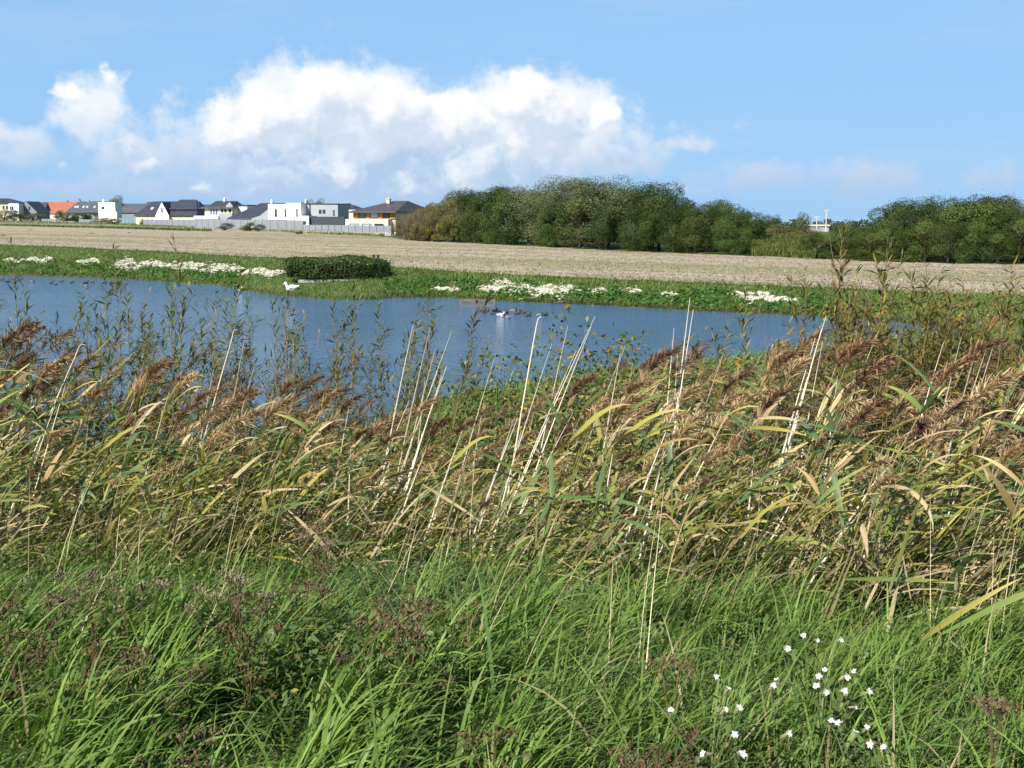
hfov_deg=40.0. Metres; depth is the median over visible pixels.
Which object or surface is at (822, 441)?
reed
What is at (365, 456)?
reed
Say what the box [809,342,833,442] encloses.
leafy shoot
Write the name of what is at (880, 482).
reed
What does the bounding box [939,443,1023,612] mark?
reed
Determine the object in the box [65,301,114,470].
leafy shoot
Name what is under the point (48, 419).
dead stalk
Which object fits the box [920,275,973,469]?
leafy shoot
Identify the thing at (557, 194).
wood tree
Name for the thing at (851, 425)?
reed
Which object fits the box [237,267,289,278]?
white flowering plants
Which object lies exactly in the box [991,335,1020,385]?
leafy shoot
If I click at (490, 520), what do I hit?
reed
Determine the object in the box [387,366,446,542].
dead stalk
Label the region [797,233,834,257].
bush
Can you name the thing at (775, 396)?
reed
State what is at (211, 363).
leafy shoot
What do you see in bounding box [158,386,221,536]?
reed
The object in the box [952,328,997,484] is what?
leafy shoot
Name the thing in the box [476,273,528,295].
white flowering plants
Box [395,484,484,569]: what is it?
bent reed
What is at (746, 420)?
leafy shoot
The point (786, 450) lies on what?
dead stalk
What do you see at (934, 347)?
leafy shoot
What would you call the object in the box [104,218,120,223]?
garden bush
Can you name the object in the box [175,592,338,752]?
withered plant
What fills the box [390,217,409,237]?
wood tree
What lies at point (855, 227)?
gap tree
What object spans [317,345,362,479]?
leafy shoot
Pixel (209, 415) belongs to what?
reed
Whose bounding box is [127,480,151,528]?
reed
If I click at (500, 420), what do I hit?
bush
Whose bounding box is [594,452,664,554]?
reed
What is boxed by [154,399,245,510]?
reed
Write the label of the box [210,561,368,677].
withered plant
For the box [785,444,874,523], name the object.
reed
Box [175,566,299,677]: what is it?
withered plant
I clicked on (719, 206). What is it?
wood tree
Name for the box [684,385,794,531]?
reed
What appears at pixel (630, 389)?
reed
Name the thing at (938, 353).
leafy shoot
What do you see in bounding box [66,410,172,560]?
reed
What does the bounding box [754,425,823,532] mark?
reed
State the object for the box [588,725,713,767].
withered plant
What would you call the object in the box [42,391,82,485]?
leafy shoot
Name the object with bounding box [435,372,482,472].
leafy shoot
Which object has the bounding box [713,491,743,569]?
reed
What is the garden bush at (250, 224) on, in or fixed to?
on the ground at (360, 285)
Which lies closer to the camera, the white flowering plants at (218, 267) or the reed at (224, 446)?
the reed at (224, 446)
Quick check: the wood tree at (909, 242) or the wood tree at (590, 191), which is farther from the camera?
the wood tree at (590, 191)
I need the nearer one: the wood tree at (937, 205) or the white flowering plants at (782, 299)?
the white flowering plants at (782, 299)
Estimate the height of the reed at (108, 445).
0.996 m
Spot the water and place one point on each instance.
(454, 316)
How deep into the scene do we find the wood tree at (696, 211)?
110.93 m
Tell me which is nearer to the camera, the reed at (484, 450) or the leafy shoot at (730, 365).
the reed at (484, 450)
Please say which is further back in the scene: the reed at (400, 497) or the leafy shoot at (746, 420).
the leafy shoot at (746, 420)
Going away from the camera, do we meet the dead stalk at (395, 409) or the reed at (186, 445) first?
the reed at (186, 445)
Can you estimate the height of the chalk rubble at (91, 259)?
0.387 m
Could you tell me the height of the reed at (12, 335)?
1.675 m
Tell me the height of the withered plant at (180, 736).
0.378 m
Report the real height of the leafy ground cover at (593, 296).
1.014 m
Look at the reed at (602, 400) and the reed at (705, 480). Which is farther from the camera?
the reed at (602, 400)
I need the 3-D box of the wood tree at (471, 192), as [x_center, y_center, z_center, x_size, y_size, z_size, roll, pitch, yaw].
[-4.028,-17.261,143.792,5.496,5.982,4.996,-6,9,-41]
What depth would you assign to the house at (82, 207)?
440.23 m
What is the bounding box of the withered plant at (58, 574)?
[36,569,155,651]
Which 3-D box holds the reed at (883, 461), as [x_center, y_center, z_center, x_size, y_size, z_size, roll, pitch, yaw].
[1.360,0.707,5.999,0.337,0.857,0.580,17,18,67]
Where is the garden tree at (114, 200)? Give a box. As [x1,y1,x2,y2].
[109,194,122,204]
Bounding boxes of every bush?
[0,208,19,220]
[7,213,24,220]
[22,212,45,221]
[53,210,64,218]
[56,213,79,221]
[67,213,91,221]
[82,212,98,222]
[89,217,112,223]
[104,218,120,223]
[216,223,234,230]
[239,224,249,230]
[246,222,254,230]
[252,224,265,231]
[400,371,588,509]
[436,348,636,501]
[451,300,673,505]
[472,304,714,474]
[526,326,763,503]
[756,223,786,235]
[757,330,958,480]
[769,226,807,235]
[794,227,822,235]
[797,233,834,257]
[797,290,1018,454]
[815,230,855,257]
[816,290,1023,523]
[817,251,834,258]
[834,281,1023,503]
[835,237,868,258]
[846,248,866,260]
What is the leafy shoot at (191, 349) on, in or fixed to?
on the ground at (360, 285)
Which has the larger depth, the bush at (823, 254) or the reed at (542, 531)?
the bush at (823, 254)
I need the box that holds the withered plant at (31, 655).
[0,607,105,740]
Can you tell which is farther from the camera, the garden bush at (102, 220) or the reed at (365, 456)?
the garden bush at (102, 220)
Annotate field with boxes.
[0,221,1023,294]
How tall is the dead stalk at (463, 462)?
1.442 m
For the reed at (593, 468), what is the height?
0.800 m
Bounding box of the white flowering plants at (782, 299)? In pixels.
[754,296,798,302]
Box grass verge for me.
[0,220,384,236]
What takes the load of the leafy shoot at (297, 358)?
on the ground at (360, 285)
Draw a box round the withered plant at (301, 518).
[266,505,341,568]
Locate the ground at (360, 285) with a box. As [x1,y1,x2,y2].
[0,221,1023,767]
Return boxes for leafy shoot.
[0,317,19,432]
[0,319,23,463]
[0,321,33,478]
[0,334,27,459]
[2,271,44,465]
[3,238,41,444]
[10,356,78,481]
[24,398,53,488]
[26,356,65,483]
[30,331,83,464]
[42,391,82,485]
[46,286,91,447]
[47,313,86,511]
[49,330,85,452]
[49,365,85,452]
[54,362,103,482]
[59,345,110,474]
[61,347,107,493]
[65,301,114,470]
[68,323,106,455]
[72,293,137,462]
[81,381,134,477]
[82,249,120,453]
[82,378,133,480]
[88,241,130,444]
[90,295,119,456]
[103,360,146,471]
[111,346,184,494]
[113,338,150,497]
[116,276,157,465]
[116,316,145,462]
[121,320,167,476]
[128,301,163,437]
[128,313,156,468]
[128,319,164,467]
[133,310,170,465]
[133,318,173,517]
[149,234,201,454]
[152,281,192,454]
[153,330,219,497]
[154,311,191,459]
[157,322,200,459]
[160,269,201,479]
[173,300,218,466]
[176,343,233,486]
[181,274,231,455]
[183,356,202,437]
[192,253,257,482]
[195,351,249,434]
[201,359,232,444]
[202,335,229,453]
[202,337,252,451]
[205,369,241,479]
[207,297,242,510]
[212,313,258,483]
[215,384,257,489]
[223,319,256,484]
[223,343,252,397]
[224,399,258,473]
[232,348,259,465]
[235,293,263,451]
[240,356,283,490]
[245,320,302,503]
[246,359,308,460]
[250,299,289,474]
[255,326,307,478]
[266,286,304,481]
[280,383,302,478]
[282,302,320,464]
[285,321,310,456]
[286,360,324,462]
[296,321,329,448]
[298,354,321,469]
[308,342,348,480]
[316,294,351,466]
[316,300,357,495]
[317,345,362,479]
[318,385,348,474]
[327,316,369,471]
[339,274,377,483]
[351,347,383,471]
[356,301,395,517]
[360,335,394,454]
[361,338,418,484]
[373,312,424,483]
[375,376,415,484]
[376,382,418,480]
[390,360,432,489]
[391,342,433,492]
[392,329,420,460]
[395,305,444,470]
[400,358,437,468]
[403,375,433,502]
[404,279,447,480]
[413,364,460,483]
[413,386,440,490]
[417,385,450,498]
[418,351,454,484]
[435,284,493,488]
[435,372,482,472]
[441,342,495,474]
[462,324,493,483]
[674,334,704,492]
[693,318,736,512]
[704,340,754,488]
[715,268,765,481]
[722,381,760,481]
[743,365,762,511]
[751,316,799,462]
[754,346,799,491]
[758,339,796,490]
[759,336,788,498]
[776,340,804,463]
[779,262,832,492]
[791,333,830,466]
[798,355,830,513]
[807,255,859,476]
[807,274,858,451]
[809,289,871,480]
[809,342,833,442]
[810,286,858,435]
[811,224,857,474]
[817,310,855,425]
[820,325,869,494]
[824,271,864,399]
[828,287,860,463]
[828,292,882,494]
[829,292,874,469]
[830,329,867,393]
[833,272,896,508]
[845,319,881,497]
[847,234,899,462]
[850,288,884,356]
[850,295,896,465]
[854,312,894,466]
[855,248,909,467]
[858,329,908,504]
[864,293,908,453]
[864,354,908,473]
[865,323,904,453]
[870,324,919,460]
[874,290,915,445]
[874,343,915,472]
[882,346,914,430]
[885,288,928,387]
[891,283,929,463]
[893,304,929,427]
[894,257,956,495]
[894,353,936,519]
[897,283,943,418]
[898,341,944,473]
[899,309,938,471]
[900,267,949,480]
[901,312,937,461]
[904,296,944,376]
[906,320,948,469]
[907,296,954,472]
[913,297,958,529]
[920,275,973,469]
[927,328,957,467]
[928,290,975,402]
[929,343,975,471]
[933,286,975,472]
[935,297,984,466]
[942,285,995,458]
[951,271,983,433]
[951,304,1003,464]
[952,288,1002,489]
[952,327,994,471]
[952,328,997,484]
[953,288,974,375]
[960,360,1008,489]
[964,298,1004,434]
[967,254,1023,478]
[976,276,1023,428]
[978,329,1007,443]
[978,331,1017,377]
[989,301,1023,464]
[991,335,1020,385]
[996,270,1023,481]
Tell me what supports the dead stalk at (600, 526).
on the ground at (360, 285)
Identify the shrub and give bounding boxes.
[395,229,407,239]
[417,231,430,240]
[423,224,440,241]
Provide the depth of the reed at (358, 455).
8.17 m
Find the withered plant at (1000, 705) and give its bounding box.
[966,692,1023,767]
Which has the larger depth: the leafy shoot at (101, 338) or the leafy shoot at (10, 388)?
the leafy shoot at (101, 338)
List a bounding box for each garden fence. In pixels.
[21,219,95,221]
[118,218,135,223]
[142,219,195,227]
[196,219,302,231]
[303,224,391,235]
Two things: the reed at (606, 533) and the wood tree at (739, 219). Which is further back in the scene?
the wood tree at (739, 219)
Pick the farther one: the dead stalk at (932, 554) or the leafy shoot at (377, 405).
the leafy shoot at (377, 405)
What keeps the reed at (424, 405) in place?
on the ground at (360, 285)
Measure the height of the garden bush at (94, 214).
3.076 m
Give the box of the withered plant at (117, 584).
[60,568,251,676]
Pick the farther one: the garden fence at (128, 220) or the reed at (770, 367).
the garden fence at (128, 220)
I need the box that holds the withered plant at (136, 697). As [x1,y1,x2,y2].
[56,654,212,758]
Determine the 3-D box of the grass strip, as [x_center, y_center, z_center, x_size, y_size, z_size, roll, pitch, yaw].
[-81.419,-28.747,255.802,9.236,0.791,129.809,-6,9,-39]
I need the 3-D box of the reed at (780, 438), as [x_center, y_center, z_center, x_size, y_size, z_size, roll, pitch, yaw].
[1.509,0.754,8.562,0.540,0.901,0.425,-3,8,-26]
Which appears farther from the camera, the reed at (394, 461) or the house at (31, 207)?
the house at (31, 207)
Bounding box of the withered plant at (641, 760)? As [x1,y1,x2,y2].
[620,754,702,767]
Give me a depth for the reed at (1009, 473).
5.62 m
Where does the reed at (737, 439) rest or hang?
on the ground at (360, 285)
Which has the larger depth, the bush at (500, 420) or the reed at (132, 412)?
the bush at (500, 420)
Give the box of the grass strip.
[0,223,211,230]
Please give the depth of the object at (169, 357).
11.53 m
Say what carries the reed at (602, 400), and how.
on the ground at (360, 285)
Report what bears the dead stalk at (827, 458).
on the ground at (360, 285)
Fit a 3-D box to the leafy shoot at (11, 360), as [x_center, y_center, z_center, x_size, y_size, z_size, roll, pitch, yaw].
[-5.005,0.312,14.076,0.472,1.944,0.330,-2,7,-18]
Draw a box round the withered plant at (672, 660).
[646,653,704,728]
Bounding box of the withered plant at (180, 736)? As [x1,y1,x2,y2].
[128,724,223,767]
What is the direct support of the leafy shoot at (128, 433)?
on the ground at (360, 285)
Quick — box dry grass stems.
[0,443,1023,719]
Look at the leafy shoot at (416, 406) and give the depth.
11.36 m
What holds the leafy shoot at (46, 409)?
on the ground at (360, 285)
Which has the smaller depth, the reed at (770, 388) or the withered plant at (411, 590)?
the withered plant at (411, 590)
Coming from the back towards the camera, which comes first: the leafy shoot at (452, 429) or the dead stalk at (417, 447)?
the leafy shoot at (452, 429)
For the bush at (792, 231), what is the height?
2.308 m
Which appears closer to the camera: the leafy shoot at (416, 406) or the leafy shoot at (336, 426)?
the leafy shoot at (416, 406)
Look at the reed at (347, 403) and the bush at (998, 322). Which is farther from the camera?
the bush at (998, 322)
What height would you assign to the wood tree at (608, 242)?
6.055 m
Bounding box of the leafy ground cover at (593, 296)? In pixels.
[0,255,970,322]
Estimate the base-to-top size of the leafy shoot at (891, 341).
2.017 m
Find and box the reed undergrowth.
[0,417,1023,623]
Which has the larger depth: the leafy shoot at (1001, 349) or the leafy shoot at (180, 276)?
the leafy shoot at (180, 276)
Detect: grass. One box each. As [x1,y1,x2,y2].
[0,243,1023,323]
[0,502,1023,767]
[750,232,816,258]
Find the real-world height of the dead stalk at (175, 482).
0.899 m
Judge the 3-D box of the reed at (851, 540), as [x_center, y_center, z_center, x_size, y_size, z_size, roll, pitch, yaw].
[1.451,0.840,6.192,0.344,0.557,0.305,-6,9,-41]
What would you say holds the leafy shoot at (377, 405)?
on the ground at (360, 285)
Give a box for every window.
[359,213,365,217]
[370,213,377,217]
[383,213,389,217]
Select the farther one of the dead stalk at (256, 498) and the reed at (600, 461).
the dead stalk at (256, 498)
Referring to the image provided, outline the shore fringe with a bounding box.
[0,269,979,325]
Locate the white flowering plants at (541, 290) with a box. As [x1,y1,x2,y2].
[508,283,550,299]
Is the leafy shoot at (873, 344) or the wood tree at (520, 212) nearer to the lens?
the leafy shoot at (873, 344)
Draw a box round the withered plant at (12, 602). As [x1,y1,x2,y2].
[0,579,122,683]
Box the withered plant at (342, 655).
[261,606,426,718]
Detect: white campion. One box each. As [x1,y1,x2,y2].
[667,674,747,767]
[768,677,796,767]
[783,633,843,723]
[807,667,872,765]
[826,717,892,767]
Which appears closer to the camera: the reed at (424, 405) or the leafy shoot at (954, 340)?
the reed at (424, 405)
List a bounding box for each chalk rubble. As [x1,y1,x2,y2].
[3,257,23,262]
[24,256,52,262]
[76,258,100,264]
[431,286,456,290]
[445,285,458,291]
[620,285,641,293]
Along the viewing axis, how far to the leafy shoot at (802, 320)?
9.99 m
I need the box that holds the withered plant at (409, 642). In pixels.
[314,598,516,751]
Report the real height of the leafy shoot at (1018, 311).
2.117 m
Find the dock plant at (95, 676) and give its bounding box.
[35,660,136,723]
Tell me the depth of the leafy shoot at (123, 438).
11.99 m
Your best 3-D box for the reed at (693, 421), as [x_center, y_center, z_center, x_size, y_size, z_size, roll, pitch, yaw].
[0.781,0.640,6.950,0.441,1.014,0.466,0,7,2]
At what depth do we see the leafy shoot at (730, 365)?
9.95 m
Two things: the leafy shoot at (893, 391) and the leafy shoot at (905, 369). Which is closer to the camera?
the leafy shoot at (893, 391)
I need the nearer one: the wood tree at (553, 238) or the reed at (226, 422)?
the reed at (226, 422)
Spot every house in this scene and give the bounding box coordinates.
[0,198,24,220]
[23,201,49,221]
[40,202,50,210]
[48,200,76,218]
[64,198,105,222]
[98,199,121,221]
[121,202,151,217]
[133,200,204,223]
[194,197,254,219]
[227,199,285,219]
[268,199,350,231]
[345,197,421,233]
[351,205,360,209]
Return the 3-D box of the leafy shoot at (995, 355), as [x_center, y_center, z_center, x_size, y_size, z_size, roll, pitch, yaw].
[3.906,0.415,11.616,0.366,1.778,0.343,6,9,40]
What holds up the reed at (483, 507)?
on the ground at (360, 285)
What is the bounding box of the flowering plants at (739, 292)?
[729,291,753,297]
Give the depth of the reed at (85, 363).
9.37 m
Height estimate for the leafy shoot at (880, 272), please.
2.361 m
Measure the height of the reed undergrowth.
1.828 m
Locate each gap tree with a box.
[761,212,787,234]
[791,213,810,235]
[832,219,861,256]
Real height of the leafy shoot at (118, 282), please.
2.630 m
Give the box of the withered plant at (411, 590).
[332,575,520,682]
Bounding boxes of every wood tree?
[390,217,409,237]
[409,222,420,240]
[414,203,437,229]
[417,202,439,222]
[418,211,443,240]
[428,191,465,241]
[435,208,459,241]
[443,187,481,241]
[443,188,469,240]
[457,200,491,242]
[459,190,487,241]
[466,182,514,242]
[471,186,522,243]
[477,186,521,220]
[478,196,513,243]
[488,203,526,244]
[490,184,543,243]
[498,189,550,244]
[513,174,563,244]
[516,176,587,245]
[533,204,564,246]
[535,178,593,245]
[535,202,570,246]
[543,175,598,246]
[555,175,608,245]
[556,190,606,248]
[566,181,641,248]
[572,179,624,247]
[585,174,631,243]
[585,205,620,249]
[594,189,655,248]
[615,181,685,249]
[616,180,696,248]
[617,203,657,251]
[627,191,679,250]
[628,209,671,251]
[656,205,698,252]
[666,204,714,251]
[670,206,712,250]
[675,215,713,253]
[677,197,702,249]
[690,201,730,251]
[697,198,739,251]
[711,204,765,253]
[711,222,738,254]
[722,210,752,242]
[725,211,769,253]
[725,226,756,254]
[851,222,886,258]
[853,228,886,260]
[863,198,913,248]
[871,223,909,260]
[873,201,934,259]
[880,195,925,257]
[894,229,929,261]
[899,196,954,259]
[904,210,951,262]
[911,195,960,258]
[922,196,982,260]
[927,221,972,263]
[934,189,1011,260]
[936,199,962,258]
[947,216,993,263]
[949,192,1017,260]
[969,205,1023,261]
[979,229,1019,263]
[993,193,1023,257]
[998,211,1023,263]
[1002,205,1023,260]
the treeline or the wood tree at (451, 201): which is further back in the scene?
the treeline
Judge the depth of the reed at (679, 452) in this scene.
7.99 m
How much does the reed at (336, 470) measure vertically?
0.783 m
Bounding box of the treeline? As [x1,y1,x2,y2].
[760,218,879,230]
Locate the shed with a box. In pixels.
[805,225,829,231]
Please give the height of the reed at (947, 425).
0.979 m
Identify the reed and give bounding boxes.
[0,310,55,441]
[0,324,55,511]
[0,347,48,493]
[0,351,99,520]
[0,355,74,560]
[0,373,21,455]
[0,373,58,536]
[0,375,69,527]
[0,401,15,532]
[0,440,33,543]
[1,427,67,543]
[1,468,42,545]
[2,461,52,545]
[2,470,36,547]
[4,335,117,523]
[4,482,68,554]
[6,445,67,530]
[11,443,51,544]
[14,470,77,555]
[15,424,78,547]
[29,382,111,533]
[36,458,82,560]
[64,466,125,560]
[65,414,146,555]
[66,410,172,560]
[86,405,146,523]
[87,369,166,528]
[94,487,130,550]
[99,448,186,562]
[104,356,177,554]
[107,435,201,562]
[114,460,188,553]
[116,372,202,533]
[120,467,171,570]
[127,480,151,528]
[130,401,203,542]
[132,425,199,553]
[132,457,184,517]
[138,400,241,558]
[146,412,250,550]
[147,462,188,531]
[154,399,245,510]
[156,410,238,533]
[157,431,233,518]
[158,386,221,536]
[162,547,188,569]
[166,390,272,515]
[168,424,239,551]
[169,432,241,559]
[170,388,255,539]
[171,403,245,516]
[179,430,242,539]
[181,467,246,557]
[185,442,275,538]
[189,383,262,553]
[189,394,233,524]
[191,409,292,537]
[191,446,247,543]
[193,404,270,555]
[194,479,234,564]
[199,468,240,552]
[211,374,304,537]
[211,482,234,548]
[217,479,257,549]
[218,392,298,569]
[220,409,286,531]
[223,459,278,568]
[226,469,256,524]
[228,411,312,569]
[231,408,308,538]
[238,491,280,565]
[240,374,330,540]
[243,469,317,572]
[250,419,331,572]
[260,464,318,568]
[262,401,332,561]
[268,384,345,569]
[269,418,343,552]
[279,408,322,562]
[280,416,394,568]
[281,386,334,562]
[293,445,334,549]
[294,434,338,540]
[294,462,348,530]
[297,438,375,550]
[298,478,324,517]
[303,386,374,521]
[308,458,334,500]
[314,426,371,555]
[321,477,371,570]
[321,541,381,563]
[334,483,363,525]
[340,415,403,512]
[343,469,391,568]
[349,407,414,540]
[349,426,408,554]
[349,505,375,555]
[356,395,439,559]
[361,454,401,551]
[365,452,406,520]
[373,471,398,536]
[377,441,446,527]
[378,495,404,533]
[381,462,436,524]
[384,479,407,545]
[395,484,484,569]
[396,416,455,537]
[397,489,420,535]
[398,501,447,567]
[399,465,472,546]
[400,412,458,534]
[421,468,474,560]
[424,415,482,518]
[424,482,457,553]
[427,426,495,553]
[427,497,461,556]
[430,448,550,566]
[431,482,498,566]
[436,470,530,553]
[440,445,493,549]
[444,474,477,535]
[450,499,494,581]
[453,440,503,518]
[461,514,500,568]
[468,430,541,542]
[481,372,598,552]
[481,488,533,562]
[487,444,534,549]
[494,482,540,552]
[508,471,538,531]
[509,461,581,560]
[509,475,554,535]
[510,395,634,547]
[516,514,559,563]
[517,484,591,577]
[519,502,568,553]
[525,441,566,532]
[526,456,572,535]
[528,423,577,539]
[532,390,630,577]
[537,379,638,534]
[537,464,619,577]
[543,395,655,554]
[544,344,681,533]
[549,417,635,530]
[552,409,603,534]
[553,399,623,540]
[556,451,640,559]
[557,389,651,575]
[559,472,641,593]
[561,422,606,529]
[564,417,625,526]
[565,394,684,572]
[575,410,643,544]
[578,376,657,547]
[578,423,702,596]
[581,393,665,532]
[581,434,634,509]
[581,450,619,555]
[583,456,637,547]
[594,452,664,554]
[598,408,690,550]
[601,431,693,566]
[602,417,675,539]
[613,443,672,592]
[615,381,702,572]
[623,477,702,602]
[625,479,675,542]
[627,388,766,558]
[627,408,709,588]
[633,387,758,598]
[635,409,743,555]
[636,447,690,551]
[639,420,773,567]
[642,429,716,560]
[654,511,700,580]
[661,487,701,590]
[663,444,737,576]
[665,384,795,578]
[665,471,727,584]
[666,425,729,569]
[666,442,728,544]
[670,499,734,581]
[676,424,773,574]
[682,365,761,483]
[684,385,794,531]
[685,454,753,586]
[693,426,803,572]
[700,416,799,555]
[704,431,752,548]
[706,352,813,591]
[712,347,806,543]
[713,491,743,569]
[719,468,760,549]
[725,346,808,532]
[730,432,833,573]
[732,383,802,523]
[732,395,866,574]
[733,460,820,585]
[733,500,795,582]
[734,402,805,554]
[734,433,786,530]
[735,416,835,532]
[744,446,836,568]
[753,472,803,565]
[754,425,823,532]
[762,495,825,582]
[763,467,905,612]
[771,452,897,618]
[772,353,899,581]
[772,374,878,558]
[772,387,862,501]
[772,432,854,562]
[773,509,822,576]
[776,355,897,546]
[776,414,861,564]
[780,467,844,605]
[783,334,881,571]
[785,338,869,530]
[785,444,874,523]
[789,389,911,625]
[791,416,874,600]
[795,409,883,569]
[807,430,875,564]
[809,458,871,553]
[814,408,942,567]
[816,426,1019,603]
[817,395,884,544]
[820,383,929,582]
[820,447,958,609]
[820,489,899,589]
[820,577,981,642]
[823,398,970,615]
[823,521,867,621]
[825,434,905,573]
[825,484,933,625]
[827,516,881,604]
[830,466,885,571]
[833,334,1004,551]
[836,509,892,605]
[842,412,936,605]
[851,351,983,599]
[855,389,997,574]
[855,405,946,563]
[858,394,994,572]
[864,450,926,617]
[865,461,1023,618]
[866,462,934,565]
[866,473,943,560]
[867,415,966,605]
[867,418,975,557]
[877,402,1000,560]
[889,450,954,575]
[900,492,985,577]
[910,366,1021,572]
[912,578,1020,665]
[914,492,966,594]
[921,591,1023,680]
[926,491,1018,615]
[931,488,1017,590]
[933,502,978,589]
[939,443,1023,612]
[940,447,998,547]
[945,405,1023,556]
[947,435,1023,588]
[950,455,1023,551]
[951,417,1001,547]
[963,461,1020,605]
[964,514,1020,597]
[968,395,1023,550]
[968,469,1023,613]
[969,529,1023,594]
[975,455,1023,616]
[975,526,1023,575]
[979,457,1023,619]
[981,477,1023,606]
[982,421,1023,610]
[1004,610,1023,644]
[1005,414,1023,591]
[1006,437,1023,511]
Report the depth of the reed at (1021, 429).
5.85 m
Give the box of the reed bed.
[0,294,1023,569]
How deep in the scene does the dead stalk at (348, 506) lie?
8.14 m
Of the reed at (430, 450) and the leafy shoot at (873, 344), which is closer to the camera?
the reed at (430, 450)
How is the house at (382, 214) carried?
on the ground at (360, 285)
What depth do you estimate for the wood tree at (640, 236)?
110.74 m
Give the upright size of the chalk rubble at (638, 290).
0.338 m
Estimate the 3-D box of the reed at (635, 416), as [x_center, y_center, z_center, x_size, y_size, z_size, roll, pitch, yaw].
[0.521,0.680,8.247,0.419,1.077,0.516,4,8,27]
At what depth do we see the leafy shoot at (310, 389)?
12.37 m
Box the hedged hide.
[277,254,395,282]
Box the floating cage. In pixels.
[460,298,494,305]
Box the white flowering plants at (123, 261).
[111,256,147,269]
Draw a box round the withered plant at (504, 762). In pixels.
[452,725,532,767]
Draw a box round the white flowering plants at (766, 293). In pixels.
[743,286,788,303]
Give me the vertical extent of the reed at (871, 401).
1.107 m
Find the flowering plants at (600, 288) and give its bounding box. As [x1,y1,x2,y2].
[591,287,606,294]
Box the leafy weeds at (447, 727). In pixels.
[0,531,1023,767]
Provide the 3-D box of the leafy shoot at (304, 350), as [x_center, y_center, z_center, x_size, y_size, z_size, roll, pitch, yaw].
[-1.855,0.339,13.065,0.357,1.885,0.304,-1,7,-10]
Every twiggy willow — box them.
[389,207,423,240]
[408,206,442,240]
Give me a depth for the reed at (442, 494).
8.53 m
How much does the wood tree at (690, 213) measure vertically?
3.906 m
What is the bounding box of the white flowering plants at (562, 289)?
[535,282,581,302]
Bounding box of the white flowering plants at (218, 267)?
[185,261,259,273]
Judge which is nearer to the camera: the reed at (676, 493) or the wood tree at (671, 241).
the reed at (676, 493)
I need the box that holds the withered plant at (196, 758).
[161,746,226,767]
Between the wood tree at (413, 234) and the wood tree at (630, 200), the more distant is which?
the wood tree at (413, 234)
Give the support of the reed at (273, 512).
on the ground at (360, 285)
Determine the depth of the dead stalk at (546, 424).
9.10 m
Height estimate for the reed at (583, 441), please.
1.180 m
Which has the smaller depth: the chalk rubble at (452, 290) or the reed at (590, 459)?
the reed at (590, 459)
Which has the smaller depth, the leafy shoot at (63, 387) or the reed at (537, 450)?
the reed at (537, 450)
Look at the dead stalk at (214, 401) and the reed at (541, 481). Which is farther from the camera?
the dead stalk at (214, 401)
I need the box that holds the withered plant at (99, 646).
[0,635,180,767]
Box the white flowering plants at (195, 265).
[159,262,215,271]
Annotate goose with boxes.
[283,282,298,289]
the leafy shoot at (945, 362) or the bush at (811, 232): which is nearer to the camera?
the leafy shoot at (945, 362)
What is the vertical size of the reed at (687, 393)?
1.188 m
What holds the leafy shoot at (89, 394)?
on the ground at (360, 285)
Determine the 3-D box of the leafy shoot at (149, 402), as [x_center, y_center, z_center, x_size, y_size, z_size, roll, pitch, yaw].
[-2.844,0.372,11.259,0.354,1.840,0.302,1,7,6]
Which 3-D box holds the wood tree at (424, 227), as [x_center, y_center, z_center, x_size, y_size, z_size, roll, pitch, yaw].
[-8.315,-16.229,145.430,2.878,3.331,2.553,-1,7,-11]
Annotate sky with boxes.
[0,0,1023,224]
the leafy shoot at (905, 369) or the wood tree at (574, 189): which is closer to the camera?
the leafy shoot at (905, 369)
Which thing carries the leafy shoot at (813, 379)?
on the ground at (360, 285)
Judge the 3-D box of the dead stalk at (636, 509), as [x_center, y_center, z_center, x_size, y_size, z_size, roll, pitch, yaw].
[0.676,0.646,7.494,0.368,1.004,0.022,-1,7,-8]
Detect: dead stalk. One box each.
[2,344,83,530]
[8,392,59,548]
[22,375,68,539]
[72,442,96,522]
[126,393,168,545]
[151,435,192,562]
[180,329,235,532]
[184,369,213,537]
[210,334,245,529]
[213,369,253,522]
[233,453,279,546]
[235,406,311,545]
[325,409,348,539]
[345,451,350,567]
[348,401,408,557]
[359,439,398,548]
[367,327,412,558]
[384,329,429,540]
[384,371,437,520]
[386,450,425,557]
[387,351,434,540]
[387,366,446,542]
[392,376,441,535]
[395,331,451,491]
[409,382,424,531]
[417,432,461,566]
[441,354,495,543]
[443,476,466,547]
[460,418,517,571]
[469,426,511,557]
[469,459,474,534]
[488,430,521,562]
[494,344,551,527]
[498,317,594,540]
[498,352,575,536]
[500,413,572,555]
[501,316,539,535]
[505,328,590,554]
[508,418,532,526]
[518,326,567,560]
[543,419,586,529]
[561,347,624,514]
[587,356,619,547]
[591,454,612,578]
[613,412,673,576]
[635,452,664,577]
[643,409,729,589]
[655,332,673,550]
[656,309,693,548]
[663,299,689,520]
[667,354,677,518]
[672,347,725,507]
[682,414,707,484]
[710,449,744,582]
[740,459,753,580]
[746,484,801,591]
[757,338,815,551]
[762,329,821,564]
[770,317,825,512]
[796,341,822,490]
[801,480,875,594]
[817,376,837,536]
[858,470,877,595]
[905,342,943,472]
[910,484,961,609]
[919,490,952,604]
[928,348,986,526]
[929,368,970,529]
[931,340,978,511]
[932,339,960,456]
[937,352,991,527]
[939,394,1023,539]
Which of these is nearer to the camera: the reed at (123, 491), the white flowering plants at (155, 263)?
the reed at (123, 491)
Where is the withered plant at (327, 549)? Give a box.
[289,515,354,583]
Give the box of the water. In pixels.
[0,275,955,448]
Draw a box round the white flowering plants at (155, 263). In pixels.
[139,259,175,268]
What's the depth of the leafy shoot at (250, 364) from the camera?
13.58 m

